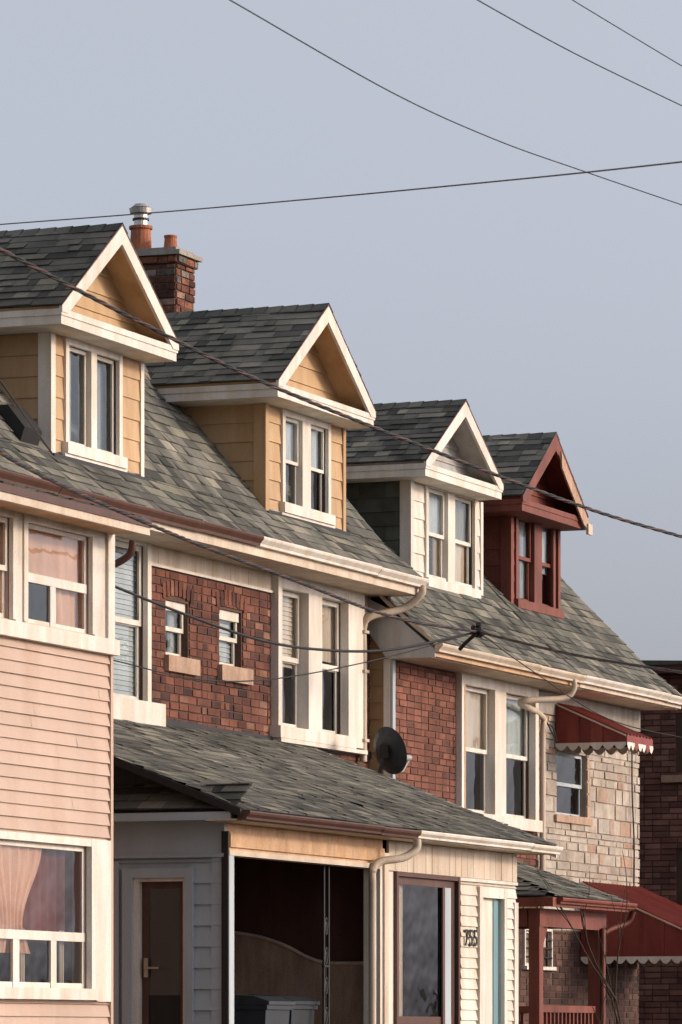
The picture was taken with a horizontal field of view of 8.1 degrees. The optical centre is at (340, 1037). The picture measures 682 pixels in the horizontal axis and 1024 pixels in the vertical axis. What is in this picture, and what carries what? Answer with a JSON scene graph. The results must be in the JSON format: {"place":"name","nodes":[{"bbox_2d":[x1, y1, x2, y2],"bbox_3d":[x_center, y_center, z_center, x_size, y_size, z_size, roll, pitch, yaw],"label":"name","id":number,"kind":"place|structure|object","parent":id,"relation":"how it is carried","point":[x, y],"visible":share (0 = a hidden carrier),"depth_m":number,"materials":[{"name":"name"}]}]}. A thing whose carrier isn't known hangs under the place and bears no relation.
{"place":"outdoors","nodes":[
{"label":"outdoors","id":0,"kind":"place"},
{"bbox_2d":[0,588,76,953],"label":"window curtain","id":1,"kind":"object","parent":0,"point":[19,865],"depth_m":36.65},
{"bbox_2d":[28,529,79,582],"bbox_3d":[-2.575,-3.533,36.317,0.008,0.760,2.930,0,0,21],"label":"window blind","id":2,"kind":"object","parent":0,"point":[54,556],"depth_m":37.23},
{"bbox_2d":[113,546,135,695],"bbox_3d":[-2.137,-3.763,43.224,0.012,1.425,1.448,0,0,21],"label":"window blind","id":3,"kind":"object","parent":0,"point":[119,682],"depth_m":43.69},
{"bbox_2d":[234,857,363,960],"bbox_3d":[-0.730,-0.520,43.675,2.150,2.480,0.040,0,0,21],"label":"porch partition","id":4,"kind":"object","parent":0,"point":[280,901],"visible":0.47,"depth_m":43.51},
{"bbox_2d":[234,935,363,1023],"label":"porch dado","id":5,"kind":"object","parent":4,"relation":"attached to","point":[262,967],"visible":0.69,"depth_m":43.51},
{"bbox_2d":[0,247,681,537],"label":"power line","id":6,"kind":"object","parent":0,"point":[135,319],"visible":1,"depth_m":33.18,"materials":[{"name":"rubber"}]},
{"bbox_2d":[0,0,681,659],"label":"sky","id":7,"kind":"structure","parent":0,"point":[546,304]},
{"bbox_2d":[364,853,388,1023],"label":"porch post","id":8,"kind":"object","parent":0,"point":[379,946],"visible":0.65,"depth_m":43.06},
{"bbox_2d":[394,871,460,1023],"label":"window trim","id":9,"kind":"structure","parent":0,"point":[397,874],"depth_m":44.45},
{"bbox_2d":[399,876,454,1023],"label":"window sash","id":10,"kind":"object","parent":9,"relation":"in","point":[426,883],"depth_m":44.60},
{"bbox_2d":[378,590,566,670],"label":"roof deck","id":11,"kind":"structure","parent":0,"point":[423,636],"depth_m":50.80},
{"bbox_2d":[346,481,407,624],"bbox_3d":[0.090,-5.185,52.222,2.224,1.370,2.266,0,0,21],"label":"dormer side","id":12,"kind":"object","parent":11,"relation":"on","point":[377,504],"visible":0.2,"depth_m":50.88,"materials":[{"name":"green"}]},
{"bbox_2d":[346,405,494,484],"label":"roof","id":13,"kind":"structure","parent":12,"relation":"on","point":[465,443],"depth_m":52.02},
{"bbox_2d":[346,399,493,463],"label":"dormer shingles","id":14,"kind":"object","parent":13,"relation":"on","point":[435,417],"visible":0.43,"depth_m":51.06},
{"bbox_2d":[346,463,502,499],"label":"dormer cornice","id":15,"kind":"structure","parent":13,"relation":"attached to","point":[451,481],"depth_m":50.78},
{"bbox_2d":[353,483,471,605],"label":"dormer wall","id":16,"kind":"structure","parent":11,"relation":"on","point":[470,558],"depth_m":52.61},
{"bbox_2d":[414,482,479,589],"bbox_3d":[1.134,-5.310,51.815,0.018,1.120,2.233,0,0,21],"label":"dormer front","id":17,"kind":"object","parent":16,"relation":"attached to","point":[419,520],"visible":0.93,"depth_m":51.08,"materials":[{"name":"white paint"}]},
{"bbox_2d":[383,480,482,776],"bbox_3d":[0.868,-4.085,51.049,0.338,3.570,3.888,0,0,16],"label":"corner board","id":18,"kind":"object","parent":11,"relation":"attached to","point":[407,521],"visible":0.64,"depth_m":50.77,"materials":[{"name":"white paint"}]},
{"bbox_2d":[386,541,580,673],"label":"shingles","id":19,"kind":"object","parent":11,"relation":"on","point":[458,602],"visible":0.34,"depth_m":51.60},
{"bbox_2d":[432,646,578,686],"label":"fascia","id":20,"kind":"structure","parent":11,"relation":"attached to","point":[490,666],"depth_m":50.74,"materials":[{"name":"beige wood"}]},
{"bbox_2d":[435,643,586,683],"bbox_3d":[1.834,-3.954,51.031,0.091,0.091,4.639,0,0,21],"label":"gutter","id":21,"kind":"object","parent":20,"relation":"attached to","point":[466,653],"visible":1,"depth_m":50.78,"materials":[{"name":"beige paint"}]},
{"bbox_2d":[458,622,484,650],"bbox_3d":[1.306,-3.956,47.559,0.320,0.268,0.175,0,0,61],"label":"insulator bracket","id":22,"kind":"object","parent":21,"relation":"attached to","point":[478,627],"visible":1,"depth_m":47.47,"materials":[{"name":"black metal"}]},
{"bbox_2d":[0,450,477,632],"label":"power line","id":23,"kind":"object","parent":22,"relation":"attached to","point":[69,488],"visible":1,"depth_m":38.33,"materials":[{"name":"rubber"}]},
{"bbox_2d":[429,493,521,755],"bbox_3d":[1.417,-4.465,52.236,0.398,2.789,2.216,0,0,21],"label":"window blind","id":24,"kind":"object","parent":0,"point":[513,728],"depth_m":52.77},
{"bbox_2d":[429,488,528,965],"bbox_3d":[1.569,-3.324,52.516,0.436,5.070,2.974,0,0,21],"label":"window sash","id":25,"kind":"object","parent":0,"point":[484,752],"depth_m":51.94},
{"bbox_2d":[461,882,516,1023],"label":"porch siding","id":26,"kind":"object","parent":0,"point":[469,987],"visible":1,"depth_m":45.32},
{"bbox_2d":[455,500,528,962],"bbox_3d":[1.532,-3.324,52.530,0.398,5.070,2.966,0,0,21],"label":"window blind","id":27,"kind":"object","parent":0,"point":[473,719],"depth_m":51.90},
{"bbox_2d":[514,517,563,618],"bbox_3d":[2.194,-5.382,54.604,0.170,1.151,1.606,0,0,21],"label":"window trim","id":28,"kind":"structure","parent":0,"point":[534,603],"depth_m":54.50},
{"bbox_2d":[483,580,673,693],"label":"roof deck","id":29,"kind":"structure","parent":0,"point":[569,644],"depth_m":54.46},
{"bbox_2d":[408,516,550,644],"bbox_3d":[1.245,-5.175,54.813,1.950,1.290,1.536,0,0,21],"label":"dormer side","id":30,"kind":"object","parent":29,"relation":"on","point":[491,552],"visible":0.2,"depth_m":53.84,"materials":[{"name":"red paint"}]},
{"bbox_2d":[477,499,585,530],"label":"dormer cornice","id":31,"kind":"structure","parent":30,"relation":"attached to","point":[544,516],"depth_m":53.82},
{"bbox_2d":[468,532,575,814],"bbox_3d":[1.992,-4.163,55.093,1.239,3.628,2.251,0,0,21],"label":"room interior","id":32,"kind":"object","parent":29,"relation":"attached to","point":[565,771],"visible":0.1,"depth_m":54.27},
{"bbox_2d":[501,516,555,607],"bbox_3d":[2.119,-5.250,54.472,0.126,1.140,1.544,0,0,21],"label":"corner board","id":33,"kind":"object","parent":29,"relation":"attached to","point":[507,556],"visible":0.86,"depth_m":53.76,"materials":[{"name":"red paint"}]},
{"bbox_2d":[483,432,587,513],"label":"dormer shingles","id":34,"kind":"object","parent":29,"relation":"on","point":[521,455],"visible":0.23,"depth_m":53.98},
{"bbox_2d":[483,574,681,695],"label":"shingles","id":35,"kind":"object","parent":29,"relation":"on","point":[566,635],"visible":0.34,"depth_m":55.38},
{"label":"ground","id":36,"kind":"structure","parent":0,"visible":0},
{"bbox_2d":[0,516,107,1016],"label":"wall backing","id":37,"kind":"object","parent":36,"relation":"on","point":[75,914],"depth_m":37.65,"materials":[{"name":"pink"}]},
{"bbox_2d":[0,508,103,999],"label":"window trim","id":38,"kind":"structure","parent":37,"relation":"attached to","point":[91,991],"depth_m":37.20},
{"bbox_2d":[0,517,85,988],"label":"window sash","id":39,"kind":"object","parent":38,"relation":"in","point":[3,569],"depth_m":37.17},
{"bbox_2d":[0,572,86,987],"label":"glazing bar","id":40,"kind":"object","parent":38,"relation":"attached to","point":[50,937],"visible":1,"depth_m":37.04,"materials":[{"name":"white paint"}]},
{"bbox_2d":[0,636,109,1023],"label":"siding","id":41,"kind":"object","parent":37,"relation":"attached to","point":[29,766],"visible":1,"depth_m":37.02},
{"bbox_2d":[0,618,119,655],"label":"window sill board","id":42,"kind":"object","parent":37,"relation":"attached to","point":[53,636],"depth_m":36.97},
{"bbox_2d":[14,513,110,1001],"bbox_3d":[-2.143,-2.126,37.178,0.030,3.688,1.750,0,0,21],"label":"window surround","id":43,"kind":"object","parent":37,"relation":"attached to","point":[104,914],"visible":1,"depth_m":37.83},
{"bbox_2d":[0,501,135,534],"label":"soffit","id":44,"kind":"structure","parent":37,"relation":"on","point":[55,517],"depth_m":36.81,"materials":[{"name":"beige wood"}]},
{"bbox_2d":[0,491,149,535],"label":"fascia","id":45,"kind":"structure","parent":44,"relation":"attached to","point":[70,512],"depth_m":36.54,"materials":[{"name":"beige paint"}]},
{"bbox_2d":[117,540,201,722],"bbox_3d":[-2.615,-1.400,41.962,0.120,6.200,6.909,0,0,21],"label":"wall backing","id":46,"kind":"object","parent":36,"relation":"on","point":[185,640],"depth_m":44.52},
{"bbox_2d":[152,566,202,723],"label":"brick wall","id":47,"kind":"structure","parent":46,"relation":"attached to","point":[160,663],"depth_m":44.60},
{"bbox_2d":[113,808,225,1023],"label":"flank backing","id":48,"kind":"object","parent":36,"relation":"on","point":[155,865],"visible":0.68,"depth_m":40.00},
{"bbox_2d":[122,868,194,1023],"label":"door casing","id":49,"kind":"object","parent":48,"relation":"attached to","point":[129,875],"depth_m":39.94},
{"bbox_2d":[133,877,184,1023],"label":"door inner casing","id":50,"kind":"object","parent":48,"relation":"attached to","point":[137,950],"depth_m":40.00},
{"bbox_2d":[142,881,182,1023],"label":"door frame","id":51,"kind":"object","parent":48,"relation":"attached to","point":[146,886],"visible":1,"depth_m":40.03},
{"bbox_2d":[149,889,179,1023],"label":"front door","id":52,"kind":"structure","parent":48,"relation":"attached to","point":[164,953],"depth_m":40.00,"materials":[{"name":"brown metal"}]},
{"bbox_2d":[113,858,220,1023],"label":"flank siding","id":53,"kind":"object","parent":48,"relation":"attached to","point":[204,943],"visible":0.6,"depth_m":39.79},
{"bbox_2d":[113,822,225,854],"bbox_3d":[-2.028,-1.639,40.135,2.300,0.281,0.030,0,0,21],"label":"flank header","id":54,"kind":"object","parent":48,"relation":"attached to","point":[169,838],"visible":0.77,"depth_m":39.89,"materials":[{"name":"grey"}]},
{"bbox_2d":[221,831,228,1023],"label":"corner trim","id":55,"kind":"structure","parent":48,"relation":"attached to","point":[225,930],"depth_m":39.68,"materials":[{"name":"black metal"}]},
{"bbox_2d":[202,578,368,763],"bbox_3d":[-0.565,-1.400,47.227,0.120,6.200,4.391,0,0,21],"label":"wall backing","id":56,"kind":"object","parent":36,"relation":"on","point":[238,653],"depth_m":46.21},
{"bbox_2d":[202,578,369,768],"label":"brick wall","id":57,"kind":"structure","parent":56,"relation":"attached to","point":[246,663],"depth_m":46.12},
{"bbox_2d":[352,592,364,748],"bbox_3d":[0.135,-3.751,48.742,0.085,1.644,0.360,0,0,21],"label":"window pilaster","id":58,"kind":"object","parent":57,"relation":"attached to","point":[358,614],"depth_m":48.71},
{"bbox_2d":[203,555,413,597],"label":"soffit","id":59,"kind":"structure","parent":56,"relation":"on","point":[372,591],"depth_m":47.03,"materials":[{"name":"beige paint"}]},
{"bbox_2d":[269,408,356,748],"bbox_3d":[-0.297,-4.510,47.654,0.270,3.200,2.041,0,0,21],"label":"window trim","id":60,"kind":"structure","parent":56,"relation":"attached to","point":[309,729],"depth_m":47.49,"materials":[{"name":"wood"}]},
{"bbox_2d":[219,417,338,733],"bbox_3d":[-0.580,-4.535,47.025,0.176,3.010,3.157,0,0,21],"label":"window sash","id":61,"kind":"object","parent":60,"relation":"in","point":[295,662],"depth_m":47.49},
{"bbox_2d":[368,606,388,773],"bbox_3d":[0.395,-3.400,49.197,0.240,2.000,0.018,0,0,21],"label":"side siding","id":62,"kind":"object","parent":56,"relation":"attached to","point":[376,699],"visible":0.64,"depth_m":49.22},
{"bbox_2d":[396,660,535,1020],"bbox_3d":[1.361,-1.085,51.513,0.120,5.570,4.995,0,0,21],"label":"wall backing","id":63,"kind":"object","parent":36,"relation":"on","point":[520,771],"depth_m":50.62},
{"bbox_2d":[396,662,536,865],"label":"brick wall","id":64,"kind":"structure","parent":63,"relation":"attached to","point":[405,724],"depth_m":50.18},
{"bbox_2d":[373,727,411,773],"bbox_3d":[0.546,-2.843,47.986,0.391,0.500,0.376,0,0,-11],"label":"satellite dish","id":65,"kind":"object","parent":64,"relation":"attached to","point":[391,755],"visible":0.99,"depth_m":47.90,"materials":[{"name":"plastic"}]},
{"bbox_2d":[396,657,571,688],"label":"soffit","id":66,"kind":"structure","parent":63,"relation":"on","point":[442,664],"depth_m":50.81,"materials":[{"name":"beige paint"}]},
{"bbox_2d":[367,599,435,658],"bbox_3d":[0.597,-4.180,49.041,0.770,0.640,0.028,0,0,21],"label":"eave return","id":67,"kind":"object","parent":66,"relation":"on","point":[386,632],"visible":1,"depth_m":49.05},
{"bbox_2d":[423,485,556,970],"bbox_3d":[1.594,-3.339,52.463,0.605,5.180,3.176,0,0,21],"label":"window trim","id":68,"kind":"structure","parent":63,"relation":"attached to","point":[496,776],"depth_m":51.96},
{"bbox_2d":[517,679,576,946],"bbox_3d":[2.317,-2.466,52.928,0.567,2.933,1.003,0,0,21],"label":"downspout","id":69,"kind":"object","parent":68,"relation":"attached to","point":[522,703],"visible":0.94,"depth_m":53.36,"materials":[{"name":"beige paint"}]},
{"bbox_2d":[515,861,636,1023],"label":"wooden porch","id":70,"kind":"object","parent":36,"relation":"on","point":[532,890],"visible":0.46,"depth_m":48.25,"materials":[{"name":"red paint"}]},
{"bbox_2d":[543,930,637,1018],"bbox_3d":[2.832,0.250,55.127,0.001,2.900,3.703,0,0,21],"label":"wall backing","id":71,"kind":"object","parent":36,"relation":"on","point":[585,980],"depth_m":54.72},
{"bbox_2d":[536,714,637,934],"bbox_3d":[2.776,-2.535,55.149,0.120,2.670,3.703,0,0,21],"label":"wall backing","id":72,"kind":"object","parent":71,"relation":"on","point":[583,801],"depth_m":55.06,"materials":[{"name":"stone"}]},
{"bbox_2d":[543,931,638,1023],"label":"brick wall","id":73,"kind":"structure","parent":71,"relation":"attached to","point":[622,1003],"depth_m":54.75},
{"bbox_2d":[536,715,639,933],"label":"stone wall","id":74,"kind":"structure","parent":73,"relation":"on","point":[611,812],"depth_m":55.48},
{"bbox_2d":[555,702,652,754],"bbox_3d":[2.968,-3.481,54.230,0.844,0.548,0.986,0,0,21],"label":"awning","id":75,"kind":"object","parent":74,"relation":"attached to","point":[588,732],"visible":0.99,"depth_m":53.87,"materials":[{"name":"fabric"}]},
{"bbox_2d":[638,674,681,1023],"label":"wall backing","id":76,"kind":"object","parent":36,"relation":"on","point":[652,866],"depth_m":59.10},
{"bbox_2d":[638,675,681,1023],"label":"brick wall","id":77,"kind":"structure","parent":76,"relation":"attached to","point":[670,890],"depth_m":59.10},
{"bbox_3d":[0.271,1.285,43.146,0.300,0.829,7.250,0,0,21],"label":"porch","id":78,"kind":"object","parent":36,"relation":"on","visible":0},
{"bbox_2d":[113,782,252,809],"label":"skirt shingles","id":79,"kind":"object","parent":78,"relation":"attached to","point":[157,796],"visible":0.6,"depth_m":39.66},
{"bbox_2d":[0,404,411,829],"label":"roof deck","id":80,"kind":"structure","parent":78,"relation":"on","point":[183,783],"depth_m":41.92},
{"bbox_2d":[0,222,174,332],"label":"dormer shingles","id":81,"kind":"object","parent":80,"relation":"on","point":[65,256],"visible":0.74,"depth_m":42.04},
{"bbox_2d":[0,333,37,424],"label":"dormer side","id":82,"kind":"object","parent":81,"relation":"attached to","point":[19,365],"visible":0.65,"depth_m":41.84,"materials":[{"name":"yellow"}]},
{"bbox_2d":[0,239,167,343],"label":"dormer soffit","id":83,"kind":"structure","parent":81,"relation":"attached to","point":[124,280],"depth_m":42.99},
{"bbox_2d":[38,332,143,476],"bbox_3d":[-2.203,-5.535,42.682,0.126,1.150,2.014,0,0,21],"label":"corner board","id":84,"kind":"object","parent":81,"relation":"attached to","point":[47,383],"visible":0.86,"depth_m":41.76,"materials":[{"name":"white paint"}]},
{"bbox_2d":[56,335,139,473],"bbox_3d":[-2.160,-5.560,42.665,0.018,1.100,1.970,0,0,21],"label":"dormer front","id":85,"kind":"object","parent":81,"relation":"attached to","point":[131,412],"visible":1,"depth_m":43.29,"materials":[{"name":"yellow"}]},
{"bbox_2d":[0,308,177,364],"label":"dormer cornice","id":86,"kind":"structure","parent":85,"relation":"attached to","point":[109,337],"depth_m":41.93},
{"bbox_2d":[71,266,138,333],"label":"dormer gable","id":87,"kind":"structure","parent":86,"relation":"on","point":[102,286],"depth_m":42.78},
{"bbox_2d":[61,336,151,701],"bbox_3d":[-2.078,-4.585,42.954,0.180,3.071,2.088,0,0,21],"label":"window trim","id":88,"kind":"structure","parent":85,"relation":"attached to","point":[89,450],"depth_m":42.62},
{"bbox_2d":[70,347,183,699],"bbox_3d":[-1.964,-4.550,43.478,0.168,3.000,2.945,0,0,21],"label":"window sash","id":89,"kind":"object","parent":88,"relation":"in","point":[137,624],"depth_m":43.56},
{"bbox_2d":[59,226,178,350],"bbox_3d":[-1.938,-6.676,42.391,0.030,0.932,2.530,0,0,21],"label":"dormer rake","id":90,"kind":"object","parent":81,"relation":"attached to","point":[119,240],"visible":0.96,"depth_m":42.48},
{"bbox_2d":[0,387,414,828],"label":"shingles","id":91,"kind":"object","parent":80,"relation":"on","point":[169,472],"visible":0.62,"depth_m":42.35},
{"bbox_2d":[0,469,421,838],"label":"gutter","id":92,"kind":"object","parent":80,"relation":"attached to","point":[195,525],"visible":0.88,"depth_m":41.80,"materials":[{"name":"brown metal"}]},
{"bbox_2d":[226,823,382,862],"bbox_3d":[-0.345,-1.657,41.453,0.120,0.226,3.647,0,0,21],"label":"porch header","id":93,"kind":"object","parent":78,"relation":"attached to","point":[295,834],"visible":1,"depth_m":41.33,"materials":[{"name":"beige wood"}]},
{"bbox_2d":[229,833,384,860],"bbox_3d":[-0.270,-1.632,41.445,0.025,0.116,3.587,0,0,21],"label":"porch header board","id":94,"kind":"object","parent":93,"relation":"attached to","point":[255,842],"visible":1,"depth_m":41.30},
{"bbox_2d":[144,370,552,845],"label":"roof deck","id":95,"kind":"structure","parent":78,"relation":"on","point":[329,756],"depth_m":45.46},
{"bbox_2d":[184,404,253,493],"bbox_3d":[-1.245,-5.455,47.657,1.900,1.290,2.130,0,0,21],"label":"dormer side","id":96,"kind":"object","parent":95,"relation":"on","point":[222,433],"visible":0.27,"depth_m":46.44,"materials":[{"name":"yellow"}]},
{"bbox_2d":[157,382,374,428],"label":"dormer cornice","id":97,"kind":"structure","parent":96,"relation":"attached to","point":[237,394],"depth_m":46.24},
{"bbox_2d":[286,344,339,402],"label":"dormer gable","id":98,"kind":"structure","parent":97,"relation":"on","point":[305,377],"depth_m":47.45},
{"bbox_2d":[146,303,376,411],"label":"dormer shingles","id":99,"kind":"object","parent":95,"relation":"on","point":[264,343],"visible":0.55,"depth_m":46.67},
{"bbox_2d":[153,317,365,411],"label":"dormer soffit","id":100,"kind":"structure","parent":99,"relation":"attached to","point":[338,375],"depth_m":47.62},
{"bbox_2d":[254,403,345,530],"bbox_3d":[-0.395,-5.530,47.326,0.126,1.140,2.138,0,0,21],"label":"corner board","id":101,"kind":"object","parent":99,"relation":"attached to","point":[261,452],"visible":0.92,"depth_m":46.34,"materials":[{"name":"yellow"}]},
{"bbox_2d":[269,405,342,529],"bbox_3d":[-0.352,-5.555,47.309,0.018,1.090,2.094,0,0,21],"label":"dormer front","id":102,"kind":"object","parent":99,"relation":"attached to","point":[275,462],"visible":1,"depth_m":46.69,"materials":[{"name":"yellow"}]},
{"bbox_2d":[276,306,375,417],"bbox_3d":[-0.135,-6.671,47.023,0.030,0.942,2.590,0,0,21],"label":"dormer rake","id":103,"kind":"object","parent":99,"relation":"attached to","point":[327,319],"visible":0.96,"depth_m":47.14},
{"bbox_2d":[211,422,441,1016],"bbox_3d":[-0.134,-2.810,46.545,3.179,6.660,5.529,0,0,21],"label":"room interior","id":104,"kind":"object","parent":95,"relation":"attached to","point":[422,951],"visible":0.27,"depth_m":46.00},
{"bbox_2d":[251,546,418,595],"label":"fascia","id":105,"kind":"structure","parent":95,"relation":"attached to","point":[263,553],"depth_m":46.84,"materials":[{"name":"beige paint"}]},
{"bbox_2d":[144,363,556,845],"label":"shingles","id":106,"kind":"object","parent":95,"relation":"on","point":[197,451],"visible":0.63,"depth_m":45.86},
{"bbox_2d":[256,536,562,853],"bbox_3d":[0.766,-3.224,46.049,2.136,2.901,5.724,0,0,21],"label":"gutter","id":107,"kind":"object","parent":95,"relation":"attached to","point":[276,545],"visible":1,"depth_m":46.01,"materials":[{"name":"white paint"}]},
{"bbox_3d":[-3.108,-5.800,48.249,2.400,2.600,4.451,0,0,21],"label":"rear roof","id":108,"kind":"object","parent":95,"relation":"attached to","visible":0},
{"bbox_2d":[129,203,202,312],"bbox_3d":[-1.860,-7.428,48.836,0.740,2.055,0.600,0,0,21],"label":"chimney","id":109,"kind":"object","parent":108,"relation":"on","point":[170,267],"visible":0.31,"depth_m":48.61,"materials":[{"name":"brick"}]},
{"bbox_2d":[368,839,420,1023],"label":"downspout","id":110,"kind":"object","parent":78,"relation":"attached to","point":[412,852],"visible":1,"depth_m":42.70,"materials":[{"name":"beige paint"}]},
{"bbox_2d":[387,840,516,881],"bbox_3d":[1.056,-1.634,44.855,0.022,0.269,3.489,0,0,21],"label":"porch frieze","id":111,"kind":"object","parent":78,"relation":"attached to","point":[456,862],"visible":0.94,"depth_m":44.88,"materials":[{"name":"beige paint"}]},
{"bbox_2d":[483,898,497,1023],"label":"front door","id":112,"kind":"structure","parent":78,"relation":"attached to","point":[487,960],"depth_m":45.86,"materials":[{"name":"white paint"}]},
{"bbox_2d":[476,886,506,1023],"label":"door casing","id":113,"kind":"object","parent":78,"relation":"attached to","point":[494,893],"depth_m":45.77,"materials":[{"name":"white paint"}]},
{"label":"porch floor","id":114,"kind":"structure","parent":78,"relation":"on","visible":0},
{"bbox_2d":[211,855,233,1023],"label":"porch corner post","id":115,"kind":"object","parent":114,"relation":"on","point":[215,951],"visible":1,"depth_m":39.75,"materials":[{"name":"white"}]},
{"bbox_2d":[234,995,294,1023],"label":"garbage bin","id":116,"kind":"object","parent":114,"relation":"on","point":[254,1009],"visible":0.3,"depth_m":41.15,"materials":[{"name":"plastic"}]},
{"bbox_3d":[4.429,0.900,55.204,0.200,1.600,2.300,0,0,21],"label":"porch wall","id":117,"kind":"object","parent":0,"visible":0},
{"bbox_2d":[581,881,681,966],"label":"awning","id":118,"kind":"object","parent":117,"relation":"attached to","point":[652,933],"visible":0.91,"depth_m":54.59,"materials":[{"name":"red metal"}]},
{"bbox_3d":[-4.623,-5.555,35.467,4.050,3.090,6.747,0,0,21],"label":"roof deck","id":119,"kind":"object","parent":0,"visible":0},
{"bbox_2d":[0,583,71,982],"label":"room interior","id":120,"kind":"object","parent":119,"relation":"attached to","point":[36,964],"visible":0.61,"depth_m":38.08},
{"bbox_2d":[22,848,71,943],"bbox_3d":[-2.456,-1.136,36.857,0.054,0.810,2.333,0,0,21],"label":"red drape","id":121,"kind":"object","parent":120,"relation":"hanging from","point":[48,905],"visible":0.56,"depth_m":37.39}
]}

